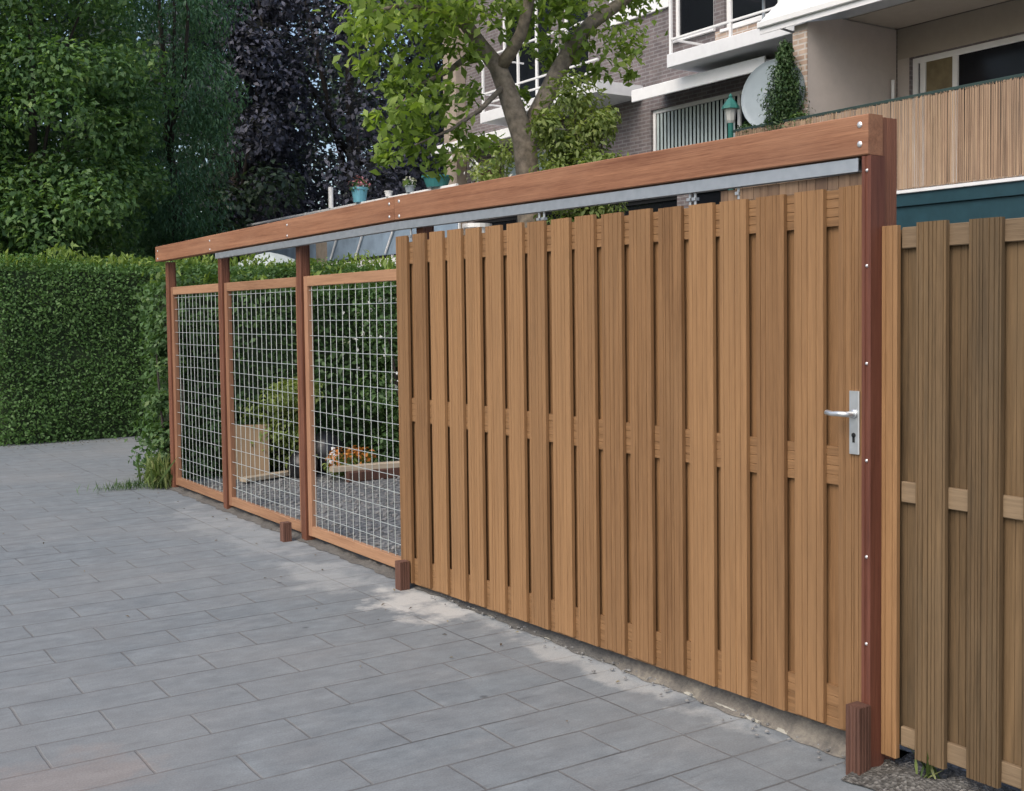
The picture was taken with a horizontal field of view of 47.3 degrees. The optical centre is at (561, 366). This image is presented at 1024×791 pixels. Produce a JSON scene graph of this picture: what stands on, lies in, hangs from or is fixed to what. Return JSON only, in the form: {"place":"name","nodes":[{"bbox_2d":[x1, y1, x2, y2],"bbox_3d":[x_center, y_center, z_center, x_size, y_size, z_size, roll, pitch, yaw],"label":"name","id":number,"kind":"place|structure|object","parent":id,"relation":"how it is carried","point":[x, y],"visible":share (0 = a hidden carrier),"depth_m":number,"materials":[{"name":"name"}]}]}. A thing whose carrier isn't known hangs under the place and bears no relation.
{"place":"outdoors","nodes":[
{"label":"outdoors","id":0,"kind":"place"},
{"bbox_2d":[27,436,398,489],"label":"side path","id":1,"kind":"structure","parent":0,"point":[104,458],"depth_m":13.13,"materials":[{"name":"grey concrete"}]},
{"bbox_2d":[0,0,184,271],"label":"broadleaf tree","id":2,"kind":"object","parent":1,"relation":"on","point":[35,213],"visible":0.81,"depth_m":20.14,"materials":[{"name":"green plant"}]},
{"bbox_2d":[135,450,175,489],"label":"grass tuft","id":3,"kind":"object","parent":1,"relation":"on","point":[158,470],"visible":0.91,"depth_m":10.56,"materials":[{"name":"green plant"}]},
{"bbox_2d":[141,311,191,463],"bbox_3d":[-3.710,0.273,10.913,0.452,1.644,0.525,-1,3,-11],"label":"shrub","id":4,"kind":"object","parent":1,"relation":"on","point":[159,350],"visible":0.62,"depth_m":10.82,"materials":[{"name":"green plant"}]},
{"bbox_2d":[0,241,395,445],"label":"clipped hedge","id":5,"kind":"object","parent":1,"relation":"on","point":[73,366],"visible":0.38,"depth_m":14.83,"materials":[{"name":"green plant"}]},
{"bbox_2d":[235,424,269,478],"bbox_3d":[-2.978,0.812,11.186,0.340,0.520,0.020,-1,-8,-5],"label":"plywood sheet","id":6,"kind":"object","parent":1,"relation":"on","point":[251,433],"visible":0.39,"depth_m":11.18,"materials":[{"name":"brown wood"}]},
{"bbox_2d":[124,256,398,480],"bbox_3d":[-2.615,-0.054,12.120,3.641,2.226,1.145,-2,3,-35],"label":"garden hedge","id":7,"kind":"object","parent":1,"relation":"on","point":[326,310],"visible":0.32,"depth_m":11.60,"materials":[{"name":"green plant"}]},
{"bbox_2d":[238,252,295,268],"bbox_3d":[-5.101,-0.671,20.459,1.292,2.669,1.363,-2,3,-35],"label":"garden parasol","id":8,"kind":"object","parent":1,"relation":"on","point":[277,257],"visible":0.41,"depth_m":20.07,"materials":[{"name":"fabric"}]},
{"bbox_2d":[238,376,324,470],"bbox_3d":[-2.717,0.562,11.432,0.800,1.014,0.860,-2,3,-35],"label":"shrub","id":9,"kind":"object","parent":1,"relation":"on","point":[280,455],"visible":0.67,"depth_m":11.31,"materials":[{"name":"green plant"}]},
{"bbox_2d":[9,0,442,211],"label":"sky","id":10,"kind":"structure","parent":0,"point":[328,145],"materials":[{"name":"white"}]},
{"bbox_2d":[0,444,809,790],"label":"alley paving","id":11,"kind":"structure","parent":0,"point":[226,662],"depth_m":4.89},
{"bbox_2d":[0,0,62,250],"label":"broadleaf tree","id":12,"kind":"object","parent":11,"relation":"on","point":[56,24],"visible":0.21,"depth_m":20.73,"materials":[{"name":"green plant"}]},
{"bbox_2d":[76,477,158,494],"bbox_3d":[-3.922,1.059,10.543,0.926,0.117,0.416,-2,3,-35],"label":"weed patch","id":13,"kind":"object","parent":11,"relation":"on","point":[128,485],"visible":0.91,"depth_m":10.52,"materials":[{"name":"green plant"}]},
{"bbox_2d":[3,438,619,720],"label":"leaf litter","id":14,"kind":"object","parent":11,"relation":"on","point":[257,543],"visible":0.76,"depth_m":7.93,"materials":[{"name":"brown plant"}]},
{"bbox_2d":[131,487,874,790],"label":"paving border","id":15,"kind":"object","parent":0,"point":[776,753],"visible":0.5,"depth_m":5.11,"materials":[{"name":"grey concrete"}]},
{"bbox_2d":[280,521,291,541],"bbox_3d":[-1.905,1.150,8.050,0.060,0.161,0.063,-2,3,-35],"label":"guide post","id":16,"kind":"object","parent":15,"relation":"on","point":[285,531],"visible":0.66,"depth_m":8.03,"materials":[{"name":"brown wood"}]},
{"bbox_2d":[395,559,409,590],"bbox_3d":[-0.903,1.192,6.604,0.060,0.190,0.063,-2,3,-35],"label":"guide post","id":17,"kind":"object","parent":15,"relation":"on","point":[402,574],"visible":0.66,"depth_m":6.58,"materials":[{"name":"brown wood"}]},
{"bbox_2d":[167,486,845,757],"bbox_3d":[-1.216,1.177,7.363,0.250,0.095,8.187,-2,3,-35],"label":"sand strip","id":18,"kind":"object","parent":15,"relation":"on","point":[809,732],"visible":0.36,"depth_m":4.93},
{"bbox_2d":[471,607,786,733],"bbox_3d":[0.253,1.306,5.117,0.044,0.012,2.757,-2,3,-35],"label":"mortar edge","id":19,"kind":"object","parent":15,"relation":"on","point":[756,720],"visible":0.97,"depth_m":4.51,"materials":[{"name":"grey concrete"}]},
{"bbox_2d":[430,594,1009,790],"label":"grit","id":20,"kind":"object","parent":15,"relation":"on","point":[741,714],"visible":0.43,"depth_m":4.84,"materials":[{"name":"gravel"}]},
{"bbox_2d":[846,701,870,775],"bbox_3d":[0.987,1.257,3.886,0.056,0.268,0.059,-2,3,-35],"label":"guide post","id":21,"kind":"object","parent":15,"relation":"on","point":[858,737],"visible":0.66,"depth_m":3.87,"materials":[{"name":"brown wood"}]},
{"bbox_2d":[841,753,1016,790],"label":"gravel","id":22,"kind":"structure","parent":15,"relation":"on","point":[894,775],"depth_m":3.78,"materials":[{"name":"grey gravel"}]},
{"bbox_2d":[909,747,942,778],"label":"weed sprig","id":23,"kind":"object","parent":22,"relation":"on","point":[928,767],"visible":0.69,"depth_m":3.80,"materials":[{"name":"green plant"}]},
{"bbox_2d":[202,475,909,759],"bbox_3d":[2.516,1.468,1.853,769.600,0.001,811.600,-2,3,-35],"label":"ground","id":24,"kind":"structure","parent":0,"point":[902,753],"depth_m":4.17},
{"bbox_2d":[0,0,217,256],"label":"dark tree","id":25,"kind":"object","parent":24,"relation":"on","point":[68,31],"visible":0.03,"depth_m":33.05,"materials":[{"name":"green plant"}]},
{"bbox_2d":[5,0,307,224],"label":"dark tree","id":26,"kind":"object","parent":24,"relation":"on","point":[103,22],"visible":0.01,"depth_m":42.29,"materials":[{"name":"green plant"}]},
{"bbox_2d":[75,0,254,272],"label":"hanging conifer","id":27,"kind":"object","parent":24,"relation":"on","point":[173,219],"visible":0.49,"depth_m":24.50,"materials":[{"name":"green plant"}]},
{"bbox_2d":[77,139,306,271],"bbox_3d":[-9.037,-2.666,29.060,5.973,6.046,3.946,-2,3,-35],"label":"dark tree","id":28,"kind":"object","parent":24,"relation":"on","point":[253,197],"visible":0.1,"depth_m":29.07,"materials":[{"name":"green plant"}]},
{"bbox_2d":[149,0,311,263],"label":"copper beech","id":29,"kind":"object","parent":24,"relation":"on","point":[268,150],"visible":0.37,"depth_m":29.80,"materials":[{"name":"purple plant"}]},
{"bbox_2d":[158,0,443,263],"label":"copper beech","id":30,"kind":"object","parent":24,"relation":"on","point":[352,167],"visible":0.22,"depth_m":31.17,"materials":[{"name":"purple plant"}]},
{"bbox_2d":[198,4,443,214],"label":"dark tree","id":31,"kind":"object","parent":24,"relation":"on","point":[333,86],"visible":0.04,"depth_m":45.24,"materials":[{"name":"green plant"}]},
{"bbox_2d":[247,183,460,273],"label":"terrace wing","id":32,"kind":"structure","parent":24,"relation":"on","point":[380,245],"depth_m":23.87,"materials":[{"name":"glass"}]},
{"bbox_2d":[349,175,370,202],"bbox_3d":[-4.078,-3.589,23.546,0.444,0.539,0.461,-2,3,-35],"label":"flower pot","id":33,"kind":"object","parent":32,"relation":"on","point":[359,192],"visible":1,"depth_m":23.43,"materials":[{"name":"blue ceramic"}]},
{"bbox_2d":[384,191,392,196],"bbox_3d":[-3.340,-3.333,22.478,0.170,0.110,0.177,-2,3,-35],"label":"flower pot","id":34,"kind":"object","parent":32,"relation":"on","point":[388,193],"visible":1,"depth_m":22.42,"materials":[{"name":"white ceramic"}]},
{"bbox_2d":[402,176,416,192],"bbox_3d":[-2.845,-3.402,21.753,0.272,0.304,0.288,-2,3,-35],"label":"flower pot","id":35,"kind":"object","parent":32,"relation":"on","point":[410,186],"visible":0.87,"depth_m":21.69,"materials":[{"name":"white ceramic"}]},
{"bbox_2d":[421,174,450,187],"bbox_3d":[-2.240,-3.317,20.895,0.551,0.200,0.574,-2,3,-35],"label":"flower pot","id":36,"kind":"object","parent":32,"relation":"on","point":[431,182],"visible":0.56,"depth_m":20.73,"materials":[{"name":"teal ceramic"}]},
{"bbox_2d":[449,138,515,232],"bbox_3d":[-1.278,-3.016,20.320,1.004,1.983,2.121,-2,3,-25],"label":"potted plant","id":37,"kind":"object","parent":32,"relation":"on","point":[496,174],"visible":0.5,"depth_m":19.95,"materials":[{"name":"green plant"}]},
{"bbox_2d":[155,113,896,766],"bbox_3d":[-1.251,0.146,7.231,0.164,2.268,8.156,-2,3,-35],"label":"fence","id":38,"kind":"object","parent":24,"relation":"on","point":[865,145],"visible":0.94,"depth_m":5.62,"materials":[{"name":"brown wood"}]},
{"bbox_2d":[396,172,861,730],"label":"sliding gate","id":39,"kind":"structure","parent":38,"relation":"attached to","point":[634,434],"depth_m":4.77,"materials":[{"name":"brown wood"}]},
{"bbox_2d":[431,0,1023,234],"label":"apartment building","id":40,"kind":"structure","parent":24,"relation":"on","point":[702,60],"depth_m":14.75,"materials":[{"name":"brown brick"}]},
{"bbox_2d":[477,164,492,181],"bbox_3d":[-1.480,-3.636,23.316,0.060,0.850,0.833,-2,3,-35],"label":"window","id":41,"kind":"structure","parent":40,"relation":"in","point":[482,164],"depth_m":23.39,"materials":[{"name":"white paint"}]},
{"bbox_2d":[475,210,559,229],"bbox_3d":[-0.843,-2.368,22.476,0.060,1.080,3.124,-2,3,-35],"label":"window","id":42,"kind":"structure","parent":40,"relation":"in","point":[507,220],"depth_m":22.83,"materials":[{"name":"black glass"}]},
{"bbox_2d":[503,0,550,100],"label":"window","id":43,"kind":"structure","parent":40,"relation":"in","point":[526,73],"depth_m":21.94,"materials":[{"name":"white paint"}]},
{"bbox_2d":[504,149,549,176],"bbox_3d":[-0.618,-3.613,22.076,0.060,0.900,1.666,-2,3,-35],"label":"window","id":44,"kind":"structure","parent":40,"relation":"in","point":[513,172],"depth_m":22.50,"materials":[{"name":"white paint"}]},
{"bbox_2d":[564,0,587,85],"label":"window","id":45,"kind":"structure","parent":40,"relation":"in","point":[583,69],"depth_m":20.62,"materials":[{"name":"white paint"}]},
{"bbox_2d":[579,196,676,217],"bbox_3d":[1.060,-2.272,19.741,0.060,1.000,2.916,-2,3,-35],"label":"window","id":46,"kind":"structure","parent":40,"relation":"in","point":[664,202],"depth_m":19.14,"materials":[{"name":"black glass"}]},
{"bbox_2d":[673,0,715,43],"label":"window","id":47,"kind":"structure","parent":40,"relation":"in","point":[691,15],"depth_m":18.12,"materials":[{"name":"white paint"}]},
{"bbox_2d":[653,90,761,150],"bbox_3d":[2.333,-3.509,17.831,0.060,1.220,2.885,-2,3,-35],"label":"window","id":48,"kind":"structure","parent":40,"relation":"in","point":[700,121],"depth_m":18.17,"materials":[{"name":"white paint"}]},
{"bbox_2d":[721,93,739,189],"bbox_3d":[2.119,-2.718,14.660,0.223,1.435,0.214,1,3,33],"label":"garden lantern","id":49,"kind":"object","parent":40,"relation":"on","point":[730,107],"visible":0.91,"depth_m":14.60,"materials":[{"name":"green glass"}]},
{"bbox_2d":[693,183,778,204],"bbox_3d":[2.754,-2.203,17.305,0.060,1.050,2.395,-2,3,-35],"label":"window","id":50,"kind":"structure","parent":40,"relation":"in","point":[713,196],"depth_m":17.96,"materials":[{"name":"black glass"}]},
{"bbox_2d":[720,0,779,32],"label":"window","id":51,"kind":"structure","parent":40,"relation":"in","point":[741,8],"depth_m":17.15,"materials":[{"name":"white paint"}]},
{"bbox_2d":[762,0,764,18],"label":"downpipe","id":52,"kind":"object","parent":40,"relation":"on","point":[763,7],"visible":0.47,"depth_m":15.94,"materials":[{"name":"grey metal"}]},
{"bbox_2d":[741,59,804,129],"bbox_3d":[2.594,-2.872,14.263,0.396,1.770,0.878,-2,3,-35],"label":"satellite dish","id":53,"kind":"object","parent":40,"relation":"on","point":[755,83],"visible":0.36,"depth_m":14.41,"materials":[{"name":"white metal"}]},
{"bbox_2d":[735,112,810,184],"bbox_3d":[2.569,-2.524,14.235,0.376,1.078,1.258,-2,3,-35],"label":"potted shrub","id":54,"kind":"object","parent":40,"relation":"on","point":[746,124],"visible":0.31,"depth_m":14.05,"materials":[{"name":"green plant"}]},
{"bbox_2d":[757,38,815,181],"bbox_3d":[2.712,-2.954,14.009,0.795,1.954,1.008,-1,3,-3],"label":"potted conifer","id":55,"kind":"object","parent":40,"relation":"on","point":[783,100],"visible":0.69,"depth_m":13.90,"materials":[{"name":"plant"}]},
{"bbox_2d":[735,76,1023,199],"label":"reed screen","id":56,"kind":"object","parent":40,"relation":"on","point":[969,159],"visible":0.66,"depth_m":11.85,"materials":[{"name":"beige wicker"}]},
{"bbox_2d":[913,34,1023,185],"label":"window","id":57,"kind":"structure","parent":40,"relation":"in","point":[1004,57],"depth_m":14.11,"materials":[{"name":"white paint"}]},
{"bbox_2d":[881,217,1023,790],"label":"board fence","id":58,"kind":"object","parent":24,"relation":"on","point":[952,569],"visible":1,"depth_m":3.67,"materials":[{"name":"brown wood"}]},
{"bbox_2d":[202,474,1020,790],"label":"gravel yard","id":59,"kind":"structure","parent":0,"point":[352,504],"depth_m":9.57,"materials":[{"name":"grey gravel"}]},
{"bbox_2d":[239,470,288,481],"bbox_3d":[-2.786,1.032,11.068,0.100,0.040,0.600,1,3,35],"label":"plank","id":60,"kind":"object","parent":59,"relation":"on","point":[258,477],"visible":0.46,"depth_m":10.96,"materials":[{"name":"beige wood"}]},
{"bbox_2d":[287,450,318,478],"bbox_3d":[-2.488,0.925,11.225,0.297,0.273,0.306,-2,3,-35],"label":"rubbish bag","id":61,"kind":"object","parent":59,"relation":"on","point":[295,474],"visible":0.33,"depth_m":11.12,"materials":[{"name":"black plastic"}]},
{"bbox_2d":[210,475,400,553],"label":"yard stones","id":62,"kind":"object","parent":59,"relation":"on","point":[385,512],"visible":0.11,"depth_m":9.74,"materials":[{"name":"grey gravel"}]},
{"bbox_2d":[315,431,343,473],"bbox_3d":[-2.352,0.840,11.548,0.405,0.409,0.424,-2,3,-35],"label":"rubbish bag","id":63,"kind":"object","parent":59,"relation":"on","point":[323,449],"visible":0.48,"depth_m":11.40,"materials":[{"name":"black plastic"}]},
{"bbox_2d":[328,447,337,475],"bbox_3d":[-2.222,0.917,11.345,0.118,0.273,0.124,-2,3,-35],"label":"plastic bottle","id":64,"kind":"object","parent":59,"relation":"on","point":[332,448],"visible":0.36,"depth_m":11.31,"materials":[{"name":"white plastic"}]},
{"bbox_2d":[322,445,376,477],"bbox_3d":[-2.037,0.897,11.127,0.548,0.305,0.401,-2,3,-35],"label":"flower plant","id":65,"kind":"object","parent":59,"relation":"on","point":[346,458],"visible":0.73,"depth_m":11.04,"materials":[{"name":"orange plant"}]},
{"bbox_2d":[342,287,398,461],"bbox_3d":[-1.700,0.044,11.837,1.031,1.970,1.399,-1,3,-11],"label":"shrub","id":66,"kind":"object","parent":59,"relation":"on","point":[387,346],"visible":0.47,"depth_m":11.78,"materials":[{"name":"green plant"}]},
{"bbox_2d":[344,468,399,482],"bbox_3d":[-1.511,1.003,11.213,1.202,0.097,0.102,-2,3,-35],"label":"timber edging","id":67,"kind":"object","parent":59,"relation":"on","point":[359,475],"visible":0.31,"depth_m":10.95,"materials":[{"name":"brown wood"}]},
{"bbox_2d":[329,461,399,471],"bbox_3d":[-1.531,0.930,11.195,1.400,0.050,0.120,-2,3,-28],"label":"plank","id":68,"kind":"object","parent":67,"relation":"on","point":[367,466],"visible":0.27,"depth_m":10.98,"materials":[{"name":"beige wood"}]},
{"bbox_2d":[312,0,667,227],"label":"garden tree","id":69,"kind":"object","parent":59,"relation":"on","point":[455,15],"visible":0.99,"depth_m":11.41,"materials":[{"name":"green plant"}]},
{"bbox_2d":[524,68,628,224],"bbox_3d":[0.213,-0.972,11.585,1.300,3.976,1.421,-2,3,-35],"label":"garden bush","id":70,"kind":"object","parent":59,"relation":"on","point":[589,133],"visible":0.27,"depth_m":11.52,"materials":[{"name":"green plant"}]}
]}

